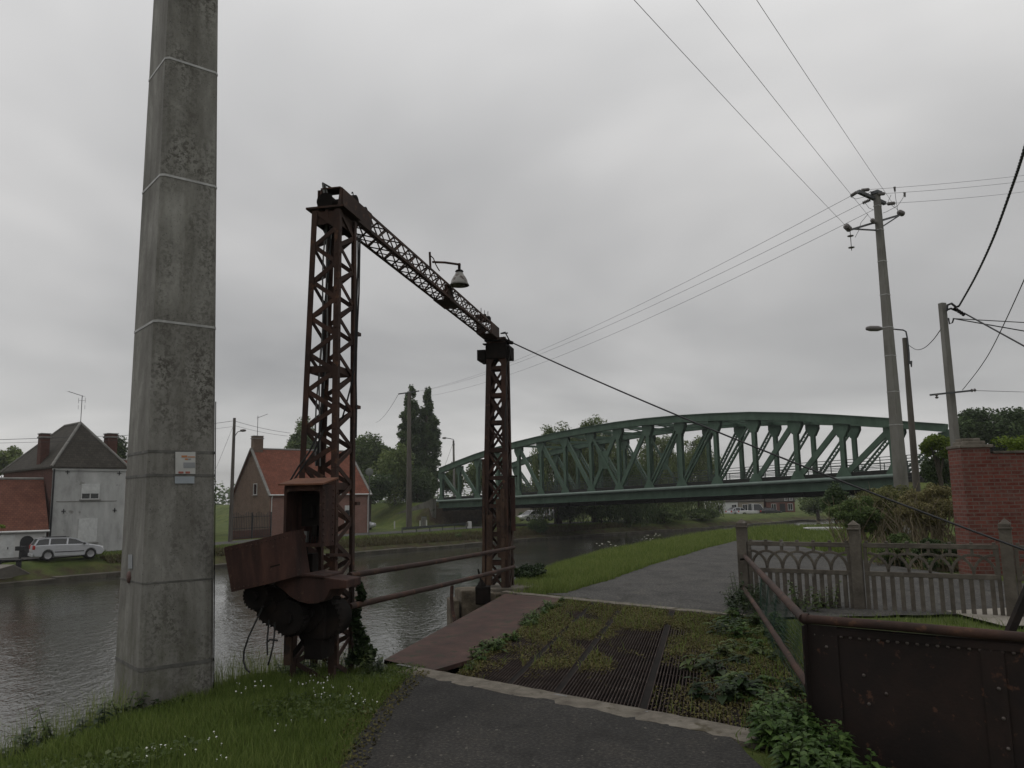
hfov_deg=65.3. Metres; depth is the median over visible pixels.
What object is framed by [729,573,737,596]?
leafy weed
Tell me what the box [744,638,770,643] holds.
leafy weed
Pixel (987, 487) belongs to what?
brick wall
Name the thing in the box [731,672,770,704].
leafy weed
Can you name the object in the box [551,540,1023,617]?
towpath
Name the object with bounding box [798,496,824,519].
leafy tree
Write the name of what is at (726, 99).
power line
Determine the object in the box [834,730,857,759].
nettle plant
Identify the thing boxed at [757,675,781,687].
leafy weed
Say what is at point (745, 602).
leafy weed
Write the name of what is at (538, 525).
shrub
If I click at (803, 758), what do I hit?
nettle plant
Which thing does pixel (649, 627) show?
deck moss
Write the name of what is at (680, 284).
power line
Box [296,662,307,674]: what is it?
leafy weed
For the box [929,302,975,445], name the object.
cable pole
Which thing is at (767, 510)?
parked car
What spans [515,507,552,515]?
pale building
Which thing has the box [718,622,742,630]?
leafy weed
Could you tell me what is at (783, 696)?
leafy weed
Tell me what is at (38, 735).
leafy weed
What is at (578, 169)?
sky
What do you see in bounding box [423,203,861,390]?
power line
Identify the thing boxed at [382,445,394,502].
leafy tree
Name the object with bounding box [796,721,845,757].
nettle plant
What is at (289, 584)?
lifting gantry
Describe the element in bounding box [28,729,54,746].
leafy weed
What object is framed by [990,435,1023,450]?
ivy
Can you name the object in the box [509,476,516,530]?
pipe
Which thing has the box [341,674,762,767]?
path
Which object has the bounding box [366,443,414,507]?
leafy tree
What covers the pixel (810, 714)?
nettle plant
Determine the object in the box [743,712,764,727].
nettle plant
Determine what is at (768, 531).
field grass
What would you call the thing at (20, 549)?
mail post
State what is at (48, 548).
parked car
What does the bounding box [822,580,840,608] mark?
leafy weed
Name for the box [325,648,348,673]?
leafy weed
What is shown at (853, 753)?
nettle plant
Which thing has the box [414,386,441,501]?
poplar tree
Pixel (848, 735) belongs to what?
nettle plant
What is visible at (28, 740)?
leafy weed
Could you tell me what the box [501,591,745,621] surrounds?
kerb
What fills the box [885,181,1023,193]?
power line
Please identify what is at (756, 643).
leafy weed
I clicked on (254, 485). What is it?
window
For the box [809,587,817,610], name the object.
leafy weed
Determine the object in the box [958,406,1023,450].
leafy tree
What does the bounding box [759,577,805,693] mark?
green net
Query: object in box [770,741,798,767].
nettle plant
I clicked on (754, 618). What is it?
leafy weed
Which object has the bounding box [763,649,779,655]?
leafy weed
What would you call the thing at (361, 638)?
climbing ivy
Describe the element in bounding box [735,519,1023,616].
concrete fence
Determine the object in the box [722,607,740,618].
leafy weed
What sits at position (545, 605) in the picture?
leafy weed
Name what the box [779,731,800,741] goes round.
nettle plant
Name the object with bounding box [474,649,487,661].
leafy weed
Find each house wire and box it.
[0,421,229,439]
[15,427,226,442]
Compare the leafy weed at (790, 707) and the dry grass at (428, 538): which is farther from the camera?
the dry grass at (428, 538)
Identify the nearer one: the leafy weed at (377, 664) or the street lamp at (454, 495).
the leafy weed at (377, 664)
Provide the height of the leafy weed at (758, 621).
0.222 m
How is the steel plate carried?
on the grating deck
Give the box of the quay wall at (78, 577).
[0,518,834,586]
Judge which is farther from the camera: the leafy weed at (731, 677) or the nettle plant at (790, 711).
the leafy weed at (731, 677)
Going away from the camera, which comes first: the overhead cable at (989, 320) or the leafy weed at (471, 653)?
the leafy weed at (471, 653)
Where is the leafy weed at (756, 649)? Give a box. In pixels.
[748,645,773,657]
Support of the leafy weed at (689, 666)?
on the grating deck
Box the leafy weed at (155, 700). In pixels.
[143,698,163,709]
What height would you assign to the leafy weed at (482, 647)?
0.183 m
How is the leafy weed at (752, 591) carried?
on the ground at (384, 518)
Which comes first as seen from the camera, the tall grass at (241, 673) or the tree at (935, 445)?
the tall grass at (241, 673)
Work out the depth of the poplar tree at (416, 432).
119.56 m
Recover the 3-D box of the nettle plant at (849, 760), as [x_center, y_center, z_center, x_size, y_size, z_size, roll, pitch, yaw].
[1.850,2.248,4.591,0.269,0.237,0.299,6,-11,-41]
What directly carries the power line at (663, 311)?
attached to the power pole at (899, 466)
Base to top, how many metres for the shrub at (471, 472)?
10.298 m
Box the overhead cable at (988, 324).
[953,318,1023,331]
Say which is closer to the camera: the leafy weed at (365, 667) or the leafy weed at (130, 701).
the leafy weed at (130, 701)
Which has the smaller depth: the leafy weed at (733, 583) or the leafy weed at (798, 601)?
the leafy weed at (798, 601)
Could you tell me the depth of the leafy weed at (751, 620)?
9.99 m
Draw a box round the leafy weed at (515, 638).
[511,630,521,641]
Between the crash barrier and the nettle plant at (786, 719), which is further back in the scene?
the crash barrier
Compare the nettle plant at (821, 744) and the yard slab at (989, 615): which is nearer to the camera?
the nettle plant at (821, 744)
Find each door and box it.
[0,535,14,557]
[20,536,33,556]
[77,518,97,543]
[780,504,785,511]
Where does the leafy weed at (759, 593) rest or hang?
on the ground at (384, 518)
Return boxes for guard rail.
[347,546,515,621]
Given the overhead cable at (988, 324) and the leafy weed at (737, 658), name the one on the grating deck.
the leafy weed at (737, 658)
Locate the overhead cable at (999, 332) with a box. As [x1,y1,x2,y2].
[962,280,1023,389]
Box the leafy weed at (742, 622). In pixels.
[735,619,751,628]
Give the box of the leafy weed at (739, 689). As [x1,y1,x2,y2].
[709,678,743,701]
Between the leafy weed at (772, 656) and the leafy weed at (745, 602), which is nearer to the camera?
the leafy weed at (772, 656)
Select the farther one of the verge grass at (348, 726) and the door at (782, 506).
the door at (782, 506)
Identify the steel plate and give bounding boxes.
[384,594,558,670]
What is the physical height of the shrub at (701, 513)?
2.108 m
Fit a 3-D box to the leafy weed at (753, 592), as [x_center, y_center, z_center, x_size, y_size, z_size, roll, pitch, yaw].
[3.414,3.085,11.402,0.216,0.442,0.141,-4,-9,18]
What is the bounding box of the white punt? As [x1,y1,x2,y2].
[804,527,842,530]
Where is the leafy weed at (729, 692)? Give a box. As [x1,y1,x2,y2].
[709,677,744,710]
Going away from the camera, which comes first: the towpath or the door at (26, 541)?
the towpath
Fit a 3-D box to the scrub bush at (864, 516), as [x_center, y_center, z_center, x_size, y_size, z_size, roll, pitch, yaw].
[8.961,3.590,21.320,1.857,1.273,1.833,-1,-8,0]
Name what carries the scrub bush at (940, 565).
on the ground at (384, 518)
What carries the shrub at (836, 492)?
on the ground at (384, 518)
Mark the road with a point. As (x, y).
(358, 534)
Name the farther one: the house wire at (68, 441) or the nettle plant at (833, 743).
the house wire at (68, 441)
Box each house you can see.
[0,422,126,550]
[0,477,49,557]
[704,500,737,512]
[738,499,763,509]
[764,498,794,511]
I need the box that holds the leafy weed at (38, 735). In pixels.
[21,727,48,744]
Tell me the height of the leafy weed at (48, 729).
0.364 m
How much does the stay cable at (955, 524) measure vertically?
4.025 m
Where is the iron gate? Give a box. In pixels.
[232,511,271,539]
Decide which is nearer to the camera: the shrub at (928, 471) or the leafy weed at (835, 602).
the leafy weed at (835, 602)
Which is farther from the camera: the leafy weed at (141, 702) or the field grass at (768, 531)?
the field grass at (768, 531)
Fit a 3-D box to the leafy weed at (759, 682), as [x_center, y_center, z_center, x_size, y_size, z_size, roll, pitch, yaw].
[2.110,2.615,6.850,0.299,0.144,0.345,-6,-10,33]
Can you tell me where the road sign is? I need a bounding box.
[366,468,372,522]
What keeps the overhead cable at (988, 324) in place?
attached to the cable pole at (944, 320)
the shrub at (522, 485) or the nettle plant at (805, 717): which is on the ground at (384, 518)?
the shrub at (522, 485)
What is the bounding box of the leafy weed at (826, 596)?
[814,587,829,608]
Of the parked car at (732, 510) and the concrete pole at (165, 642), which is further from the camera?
the parked car at (732, 510)
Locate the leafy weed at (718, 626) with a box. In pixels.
[706,620,728,636]
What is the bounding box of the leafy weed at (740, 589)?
[736,572,745,604]
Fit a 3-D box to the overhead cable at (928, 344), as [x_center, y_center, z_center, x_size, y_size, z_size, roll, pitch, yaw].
[15.421,-1.703,29.925,0.178,1.943,14.038,-4,-9,23]
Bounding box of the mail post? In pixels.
[15,546,25,558]
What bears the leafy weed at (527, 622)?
on the grating deck
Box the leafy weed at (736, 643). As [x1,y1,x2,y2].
[725,639,753,653]
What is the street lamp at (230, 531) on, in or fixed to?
on the ground at (384, 518)
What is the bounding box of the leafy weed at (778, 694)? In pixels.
[765,692,792,700]
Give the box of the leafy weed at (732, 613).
[725,608,740,617]
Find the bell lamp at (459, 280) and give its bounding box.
[429,252,468,287]
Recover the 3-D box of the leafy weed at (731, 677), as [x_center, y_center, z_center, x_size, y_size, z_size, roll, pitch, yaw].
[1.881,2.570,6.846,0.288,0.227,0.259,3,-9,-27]
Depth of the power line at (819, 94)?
19.49 m
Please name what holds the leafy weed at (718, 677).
on the grating deck
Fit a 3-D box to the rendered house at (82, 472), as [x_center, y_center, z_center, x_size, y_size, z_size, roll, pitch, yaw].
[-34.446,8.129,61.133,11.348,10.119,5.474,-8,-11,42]
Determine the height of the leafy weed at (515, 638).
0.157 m
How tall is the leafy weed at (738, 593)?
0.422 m
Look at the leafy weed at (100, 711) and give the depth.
6.23 m
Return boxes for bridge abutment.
[394,498,436,518]
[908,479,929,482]
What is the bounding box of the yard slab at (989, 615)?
[949,608,1023,625]
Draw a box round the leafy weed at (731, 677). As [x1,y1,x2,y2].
[722,671,743,687]
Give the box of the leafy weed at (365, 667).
[358,650,377,675]
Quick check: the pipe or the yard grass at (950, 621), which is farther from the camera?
the pipe
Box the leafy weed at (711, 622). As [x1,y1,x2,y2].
[702,619,721,625]
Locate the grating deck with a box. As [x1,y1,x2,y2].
[397,600,835,745]
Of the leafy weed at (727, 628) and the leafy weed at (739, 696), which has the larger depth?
the leafy weed at (727, 628)
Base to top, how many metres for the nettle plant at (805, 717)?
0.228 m
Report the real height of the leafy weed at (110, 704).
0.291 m
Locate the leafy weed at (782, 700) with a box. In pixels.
[768,696,789,704]
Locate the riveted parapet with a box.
[740,554,1023,767]
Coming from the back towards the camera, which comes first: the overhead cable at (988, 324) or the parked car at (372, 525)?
the parked car at (372, 525)
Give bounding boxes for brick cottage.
[233,435,372,535]
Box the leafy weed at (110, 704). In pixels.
[93,697,130,724]
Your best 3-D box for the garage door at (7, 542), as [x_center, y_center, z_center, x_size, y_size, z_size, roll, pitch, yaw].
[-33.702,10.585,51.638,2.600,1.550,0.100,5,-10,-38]
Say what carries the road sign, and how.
on the ground at (384, 518)
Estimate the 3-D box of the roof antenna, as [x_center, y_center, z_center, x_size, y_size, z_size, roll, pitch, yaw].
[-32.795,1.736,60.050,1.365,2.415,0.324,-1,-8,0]
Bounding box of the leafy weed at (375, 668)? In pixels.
[368,661,383,674]
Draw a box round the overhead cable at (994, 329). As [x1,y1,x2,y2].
[964,312,1023,346]
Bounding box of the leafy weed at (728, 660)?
[717,658,735,669]
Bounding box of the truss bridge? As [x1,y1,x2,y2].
[436,412,949,510]
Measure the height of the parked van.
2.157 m
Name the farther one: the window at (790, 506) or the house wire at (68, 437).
the window at (790, 506)
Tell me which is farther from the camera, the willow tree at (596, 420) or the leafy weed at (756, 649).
the willow tree at (596, 420)
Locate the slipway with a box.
[0,564,30,578]
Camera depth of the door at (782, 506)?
146.09 m
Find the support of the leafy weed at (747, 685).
on the grating deck
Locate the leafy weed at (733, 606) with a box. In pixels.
[723,599,743,615]
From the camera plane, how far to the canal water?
30.76 m
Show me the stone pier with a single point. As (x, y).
(464, 598)
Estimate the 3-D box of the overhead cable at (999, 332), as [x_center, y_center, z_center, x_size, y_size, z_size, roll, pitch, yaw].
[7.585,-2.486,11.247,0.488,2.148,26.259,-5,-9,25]
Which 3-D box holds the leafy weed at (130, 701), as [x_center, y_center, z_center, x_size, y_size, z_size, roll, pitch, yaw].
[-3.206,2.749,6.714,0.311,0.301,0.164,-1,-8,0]
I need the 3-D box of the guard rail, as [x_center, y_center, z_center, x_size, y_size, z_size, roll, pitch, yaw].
[-0.831,2.800,11.083,0.197,1.004,6.987,-3,-8,13]
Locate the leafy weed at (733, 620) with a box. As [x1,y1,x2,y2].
[726,616,744,627]
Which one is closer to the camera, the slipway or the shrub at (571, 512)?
the slipway
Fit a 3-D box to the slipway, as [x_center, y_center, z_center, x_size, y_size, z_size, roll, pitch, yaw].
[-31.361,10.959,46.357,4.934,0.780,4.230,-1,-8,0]
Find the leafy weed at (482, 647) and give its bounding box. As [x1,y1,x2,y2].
[477,639,507,652]
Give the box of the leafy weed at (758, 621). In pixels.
[750,614,761,624]
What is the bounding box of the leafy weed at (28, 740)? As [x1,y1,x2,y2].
[7,734,42,755]
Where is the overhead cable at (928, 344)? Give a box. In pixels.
[909,330,939,349]
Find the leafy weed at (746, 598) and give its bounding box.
[737,589,750,606]
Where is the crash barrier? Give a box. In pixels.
[402,522,467,532]
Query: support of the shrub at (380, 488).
on the ground at (384, 518)
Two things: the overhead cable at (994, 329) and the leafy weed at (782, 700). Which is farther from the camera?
the overhead cable at (994, 329)
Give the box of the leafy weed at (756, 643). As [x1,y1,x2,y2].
[750,640,763,646]
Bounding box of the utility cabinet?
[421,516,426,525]
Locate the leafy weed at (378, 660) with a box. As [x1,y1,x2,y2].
[365,654,385,669]
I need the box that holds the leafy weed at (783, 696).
[771,689,797,709]
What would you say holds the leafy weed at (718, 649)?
on the grating deck
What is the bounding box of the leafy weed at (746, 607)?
[731,582,763,615]
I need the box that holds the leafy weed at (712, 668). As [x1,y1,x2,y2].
[696,654,735,678]
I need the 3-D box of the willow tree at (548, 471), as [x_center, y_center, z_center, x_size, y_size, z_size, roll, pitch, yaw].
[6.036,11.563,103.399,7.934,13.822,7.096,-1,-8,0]
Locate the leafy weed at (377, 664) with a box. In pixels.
[372,655,384,672]
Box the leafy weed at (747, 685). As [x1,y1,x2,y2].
[733,672,758,703]
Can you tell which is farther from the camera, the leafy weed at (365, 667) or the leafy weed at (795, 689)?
the leafy weed at (365, 667)
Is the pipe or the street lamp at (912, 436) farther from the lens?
the street lamp at (912, 436)
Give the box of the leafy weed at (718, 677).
[713,676,730,682]
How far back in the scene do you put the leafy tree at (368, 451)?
121.75 m
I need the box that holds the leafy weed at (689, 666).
[678,653,709,676]
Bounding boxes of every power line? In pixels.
[421,196,849,390]
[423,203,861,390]
[431,234,824,395]
[634,0,845,225]
[696,0,871,219]
[757,1,898,211]
[870,175,1023,189]
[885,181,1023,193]
[902,192,1019,202]
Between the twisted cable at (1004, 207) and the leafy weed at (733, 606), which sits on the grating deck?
the leafy weed at (733, 606)
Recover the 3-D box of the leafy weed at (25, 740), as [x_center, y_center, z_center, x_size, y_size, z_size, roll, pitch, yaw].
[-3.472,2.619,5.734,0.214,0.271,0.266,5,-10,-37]
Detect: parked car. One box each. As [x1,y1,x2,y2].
[28,536,103,560]
[369,522,375,528]
[517,510,544,520]
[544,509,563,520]
[726,507,744,513]
[759,507,781,512]
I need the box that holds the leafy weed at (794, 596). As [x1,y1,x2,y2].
[787,581,800,607]
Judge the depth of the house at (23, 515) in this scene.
53.90 m
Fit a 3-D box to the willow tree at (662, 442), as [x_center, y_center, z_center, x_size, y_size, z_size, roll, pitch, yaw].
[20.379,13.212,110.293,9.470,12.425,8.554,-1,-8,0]
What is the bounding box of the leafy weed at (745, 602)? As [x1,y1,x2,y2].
[739,588,755,612]
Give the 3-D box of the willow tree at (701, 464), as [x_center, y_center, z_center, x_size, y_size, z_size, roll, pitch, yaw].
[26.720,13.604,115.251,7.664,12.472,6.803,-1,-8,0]
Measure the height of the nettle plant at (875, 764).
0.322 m
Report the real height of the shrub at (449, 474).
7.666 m
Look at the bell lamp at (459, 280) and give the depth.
12.20 m
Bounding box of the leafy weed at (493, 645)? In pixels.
[486,639,498,652]
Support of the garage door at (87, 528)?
in the rendered house at (82, 472)
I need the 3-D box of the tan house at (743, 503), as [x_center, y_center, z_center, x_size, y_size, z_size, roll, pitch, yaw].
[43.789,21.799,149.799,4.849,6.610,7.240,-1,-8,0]
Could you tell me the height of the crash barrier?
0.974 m
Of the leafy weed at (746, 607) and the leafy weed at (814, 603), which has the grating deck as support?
the leafy weed at (746, 607)
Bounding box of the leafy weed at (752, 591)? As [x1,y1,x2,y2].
[742,584,758,603]
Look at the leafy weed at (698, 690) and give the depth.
6.55 m
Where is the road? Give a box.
[0,520,634,559]
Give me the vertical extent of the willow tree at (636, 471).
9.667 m
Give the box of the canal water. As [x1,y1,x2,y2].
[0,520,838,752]
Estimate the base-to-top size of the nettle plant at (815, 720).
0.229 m
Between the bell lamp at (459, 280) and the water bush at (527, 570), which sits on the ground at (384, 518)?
the water bush at (527, 570)
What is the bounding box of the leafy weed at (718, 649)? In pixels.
[711,639,736,657]
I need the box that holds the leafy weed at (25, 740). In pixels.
[14,727,39,756]
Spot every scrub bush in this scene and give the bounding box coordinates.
[816,495,890,542]
[822,481,918,542]
[862,532,931,566]
[863,483,955,543]
[892,537,958,571]
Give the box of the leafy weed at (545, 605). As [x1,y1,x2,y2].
[537,601,550,609]
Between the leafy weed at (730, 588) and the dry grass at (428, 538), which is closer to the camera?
the leafy weed at (730, 588)
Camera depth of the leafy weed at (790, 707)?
5.76 m
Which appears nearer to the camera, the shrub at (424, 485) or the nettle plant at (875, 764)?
the nettle plant at (875, 764)
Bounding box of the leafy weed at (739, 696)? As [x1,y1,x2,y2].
[724,681,746,700]
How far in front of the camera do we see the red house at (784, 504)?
146.21 m
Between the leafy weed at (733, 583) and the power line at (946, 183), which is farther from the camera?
the power line at (946, 183)
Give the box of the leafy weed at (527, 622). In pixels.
[519,618,535,626]
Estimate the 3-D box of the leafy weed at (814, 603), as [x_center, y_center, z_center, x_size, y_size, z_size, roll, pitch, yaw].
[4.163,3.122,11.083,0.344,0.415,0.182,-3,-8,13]
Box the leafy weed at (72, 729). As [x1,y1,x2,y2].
[65,727,79,739]
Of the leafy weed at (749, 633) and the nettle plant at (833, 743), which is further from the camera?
the leafy weed at (749, 633)
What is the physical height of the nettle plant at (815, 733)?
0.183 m
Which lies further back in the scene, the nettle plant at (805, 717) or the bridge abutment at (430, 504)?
the bridge abutment at (430, 504)
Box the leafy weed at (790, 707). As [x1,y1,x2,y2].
[775,701,800,721]
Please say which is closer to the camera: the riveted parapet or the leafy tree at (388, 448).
the riveted parapet
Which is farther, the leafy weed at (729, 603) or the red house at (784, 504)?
the red house at (784, 504)
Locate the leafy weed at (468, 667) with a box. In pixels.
[464,661,475,670]
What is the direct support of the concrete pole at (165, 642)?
on the ground at (384, 518)
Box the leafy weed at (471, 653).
[466,646,482,661]
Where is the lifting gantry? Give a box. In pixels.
[224,182,514,679]
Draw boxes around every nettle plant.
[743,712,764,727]
[744,712,785,750]
[748,690,794,730]
[751,688,787,718]
[754,708,795,750]
[758,699,806,720]
[762,709,782,721]
[767,737,790,758]
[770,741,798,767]
[772,706,800,731]
[772,732,804,767]
[775,713,813,732]
[777,711,807,741]
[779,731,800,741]
[785,731,818,767]
[788,745,822,767]
[790,701,804,725]
[794,709,821,733]
[796,693,816,719]
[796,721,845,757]
[800,722,818,737]
[800,737,827,759]
[800,762,838,767]
[804,713,824,733]
[806,735,854,762]
[807,717,824,730]
[812,748,844,767]
[816,756,860,767]
[818,743,858,767]
[819,719,851,764]
[827,727,860,764]
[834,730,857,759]
[858,748,881,767]
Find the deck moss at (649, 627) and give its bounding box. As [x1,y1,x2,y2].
[456,599,839,737]
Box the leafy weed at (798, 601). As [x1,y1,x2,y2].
[793,586,802,606]
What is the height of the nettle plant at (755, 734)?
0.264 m
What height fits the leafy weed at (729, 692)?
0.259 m
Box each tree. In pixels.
[0,445,23,476]
[117,435,127,458]
[284,416,328,449]
[355,431,386,478]
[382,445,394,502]
[396,384,426,501]
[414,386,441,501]
[529,421,588,522]
[562,414,627,522]
[596,452,657,526]
[631,434,693,520]
[679,435,725,518]
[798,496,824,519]
[918,433,949,524]
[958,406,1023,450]
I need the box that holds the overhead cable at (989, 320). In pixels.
[956,318,1023,322]
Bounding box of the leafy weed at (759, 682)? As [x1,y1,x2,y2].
[750,679,773,690]
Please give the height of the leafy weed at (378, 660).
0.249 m
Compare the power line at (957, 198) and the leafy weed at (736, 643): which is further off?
the power line at (957, 198)
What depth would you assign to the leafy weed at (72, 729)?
5.90 m
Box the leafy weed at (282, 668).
[274,660,289,676]
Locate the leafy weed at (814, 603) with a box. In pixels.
[800,594,823,611]
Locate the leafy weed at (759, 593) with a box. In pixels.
[753,583,765,603]
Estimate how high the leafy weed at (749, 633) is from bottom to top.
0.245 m
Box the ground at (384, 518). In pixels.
[0,482,1023,767]
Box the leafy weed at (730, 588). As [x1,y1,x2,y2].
[725,585,736,605]
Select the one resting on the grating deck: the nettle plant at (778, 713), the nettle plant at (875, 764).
the nettle plant at (778, 713)
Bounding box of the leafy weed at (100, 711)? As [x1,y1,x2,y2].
[74,709,112,732]
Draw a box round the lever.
[475,569,490,604]
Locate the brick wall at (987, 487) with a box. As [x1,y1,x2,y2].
[946,438,1023,574]
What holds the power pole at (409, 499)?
on the ground at (384, 518)
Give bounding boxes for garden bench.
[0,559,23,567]
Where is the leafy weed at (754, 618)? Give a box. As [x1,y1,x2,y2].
[746,613,763,626]
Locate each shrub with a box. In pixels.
[363,473,398,521]
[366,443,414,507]
[396,465,438,502]
[444,462,464,493]
[464,461,481,495]
[495,473,529,491]
[526,519,548,532]
[557,506,586,523]
[584,505,616,522]
[645,504,687,523]
[685,508,718,519]
[820,481,850,524]
[918,454,950,487]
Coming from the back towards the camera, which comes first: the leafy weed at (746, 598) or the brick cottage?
the brick cottage
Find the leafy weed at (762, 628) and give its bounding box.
[754,624,767,632]
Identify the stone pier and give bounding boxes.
[447,582,533,624]
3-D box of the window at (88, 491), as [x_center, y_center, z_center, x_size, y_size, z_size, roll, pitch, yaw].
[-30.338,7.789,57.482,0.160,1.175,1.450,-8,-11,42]
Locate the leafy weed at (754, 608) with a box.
[750,596,762,614]
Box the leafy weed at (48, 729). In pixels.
[29,707,61,742]
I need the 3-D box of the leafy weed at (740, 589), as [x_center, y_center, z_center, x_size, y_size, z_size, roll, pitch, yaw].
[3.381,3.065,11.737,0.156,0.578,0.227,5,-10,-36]
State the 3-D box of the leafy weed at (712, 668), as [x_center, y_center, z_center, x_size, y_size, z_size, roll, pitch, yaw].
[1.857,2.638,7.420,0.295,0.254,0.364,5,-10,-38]
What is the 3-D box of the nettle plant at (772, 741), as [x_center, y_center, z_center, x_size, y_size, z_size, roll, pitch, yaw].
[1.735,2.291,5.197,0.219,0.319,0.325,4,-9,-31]
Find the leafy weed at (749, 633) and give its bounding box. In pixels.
[739,622,757,637]
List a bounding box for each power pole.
[398,390,418,526]
[843,187,911,535]
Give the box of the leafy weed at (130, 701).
[124,691,149,714]
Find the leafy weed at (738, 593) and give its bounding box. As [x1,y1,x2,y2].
[734,582,742,604]
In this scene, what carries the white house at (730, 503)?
on the ground at (384, 518)
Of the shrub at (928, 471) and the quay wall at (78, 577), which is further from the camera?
the quay wall at (78, 577)
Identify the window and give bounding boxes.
[79,484,100,500]
[252,484,256,495]
[344,505,348,522]
[787,503,793,510]
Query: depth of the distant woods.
260.98 m
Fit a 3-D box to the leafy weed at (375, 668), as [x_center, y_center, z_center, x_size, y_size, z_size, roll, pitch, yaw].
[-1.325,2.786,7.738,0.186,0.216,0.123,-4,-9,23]
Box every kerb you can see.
[398,666,776,749]
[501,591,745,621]
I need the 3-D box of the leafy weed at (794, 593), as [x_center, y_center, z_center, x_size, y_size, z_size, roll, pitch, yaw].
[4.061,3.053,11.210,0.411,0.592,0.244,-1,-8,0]
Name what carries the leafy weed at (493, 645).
on the grating deck
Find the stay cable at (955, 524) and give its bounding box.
[513,342,1023,550]
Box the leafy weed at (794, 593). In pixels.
[786,580,811,609]
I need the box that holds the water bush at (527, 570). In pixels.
[514,562,547,578]
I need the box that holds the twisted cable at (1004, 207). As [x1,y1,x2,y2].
[958,146,1023,306]
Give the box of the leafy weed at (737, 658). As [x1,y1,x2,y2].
[730,654,751,665]
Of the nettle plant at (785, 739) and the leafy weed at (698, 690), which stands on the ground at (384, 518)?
the nettle plant at (785, 739)
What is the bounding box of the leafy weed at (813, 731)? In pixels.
[783,722,824,737]
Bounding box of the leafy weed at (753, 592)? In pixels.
[745,584,757,609]
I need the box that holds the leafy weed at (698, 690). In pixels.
[684,676,716,706]
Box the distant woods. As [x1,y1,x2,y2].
[214,478,859,504]
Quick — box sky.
[0,0,1023,504]
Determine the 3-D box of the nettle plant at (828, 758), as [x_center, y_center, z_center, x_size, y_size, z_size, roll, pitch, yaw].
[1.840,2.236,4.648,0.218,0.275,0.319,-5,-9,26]
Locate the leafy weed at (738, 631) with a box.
[727,622,745,638]
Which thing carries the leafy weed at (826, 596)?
on the ground at (384, 518)
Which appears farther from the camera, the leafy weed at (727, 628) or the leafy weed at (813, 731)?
the leafy weed at (727, 628)
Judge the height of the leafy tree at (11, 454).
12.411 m
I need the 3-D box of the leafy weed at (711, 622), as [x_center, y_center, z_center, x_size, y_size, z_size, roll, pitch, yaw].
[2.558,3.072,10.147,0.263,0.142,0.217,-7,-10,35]
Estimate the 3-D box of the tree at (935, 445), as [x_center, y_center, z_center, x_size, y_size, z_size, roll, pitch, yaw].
[21.305,4.917,39.597,1.857,4.930,1.636,-1,-8,0]
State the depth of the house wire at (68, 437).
57.65 m
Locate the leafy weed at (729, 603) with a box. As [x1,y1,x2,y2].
[719,582,748,611]
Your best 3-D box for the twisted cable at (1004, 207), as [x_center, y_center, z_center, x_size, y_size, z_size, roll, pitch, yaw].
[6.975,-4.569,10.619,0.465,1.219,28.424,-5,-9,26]
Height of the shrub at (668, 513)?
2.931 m
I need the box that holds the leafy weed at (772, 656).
[765,652,785,667]
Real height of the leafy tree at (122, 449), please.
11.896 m
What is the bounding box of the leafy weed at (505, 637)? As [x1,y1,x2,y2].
[501,633,513,641]
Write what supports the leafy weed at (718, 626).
on the grating deck
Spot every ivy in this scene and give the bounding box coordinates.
[344,570,377,666]
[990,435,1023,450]
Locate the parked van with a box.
[736,504,762,513]
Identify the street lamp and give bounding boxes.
[228,418,245,541]
[442,437,455,496]
[865,326,920,528]
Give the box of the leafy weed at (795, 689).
[772,677,804,696]
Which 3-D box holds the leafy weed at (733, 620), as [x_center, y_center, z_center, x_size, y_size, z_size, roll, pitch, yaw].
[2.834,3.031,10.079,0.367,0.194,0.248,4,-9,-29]
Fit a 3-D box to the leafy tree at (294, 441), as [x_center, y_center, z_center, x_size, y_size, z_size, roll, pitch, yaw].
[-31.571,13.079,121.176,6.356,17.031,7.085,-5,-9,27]
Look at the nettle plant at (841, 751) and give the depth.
4.96 m
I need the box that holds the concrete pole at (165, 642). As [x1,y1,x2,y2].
[114,0,217,708]
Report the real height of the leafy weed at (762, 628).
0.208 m
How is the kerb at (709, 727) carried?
on the ground at (384, 518)
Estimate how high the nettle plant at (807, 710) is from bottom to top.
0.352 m
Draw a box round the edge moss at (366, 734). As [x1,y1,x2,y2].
[315,670,429,767]
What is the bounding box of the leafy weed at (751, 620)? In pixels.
[739,615,760,626]
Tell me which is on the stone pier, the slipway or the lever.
the lever
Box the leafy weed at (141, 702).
[112,699,146,715]
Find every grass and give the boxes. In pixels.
[0,638,381,761]
[0,662,425,767]
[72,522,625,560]
[99,522,626,563]
[295,671,413,767]
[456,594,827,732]
[500,527,736,595]
[735,609,1023,767]
[747,523,957,565]
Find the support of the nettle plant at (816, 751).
on the ground at (384, 518)

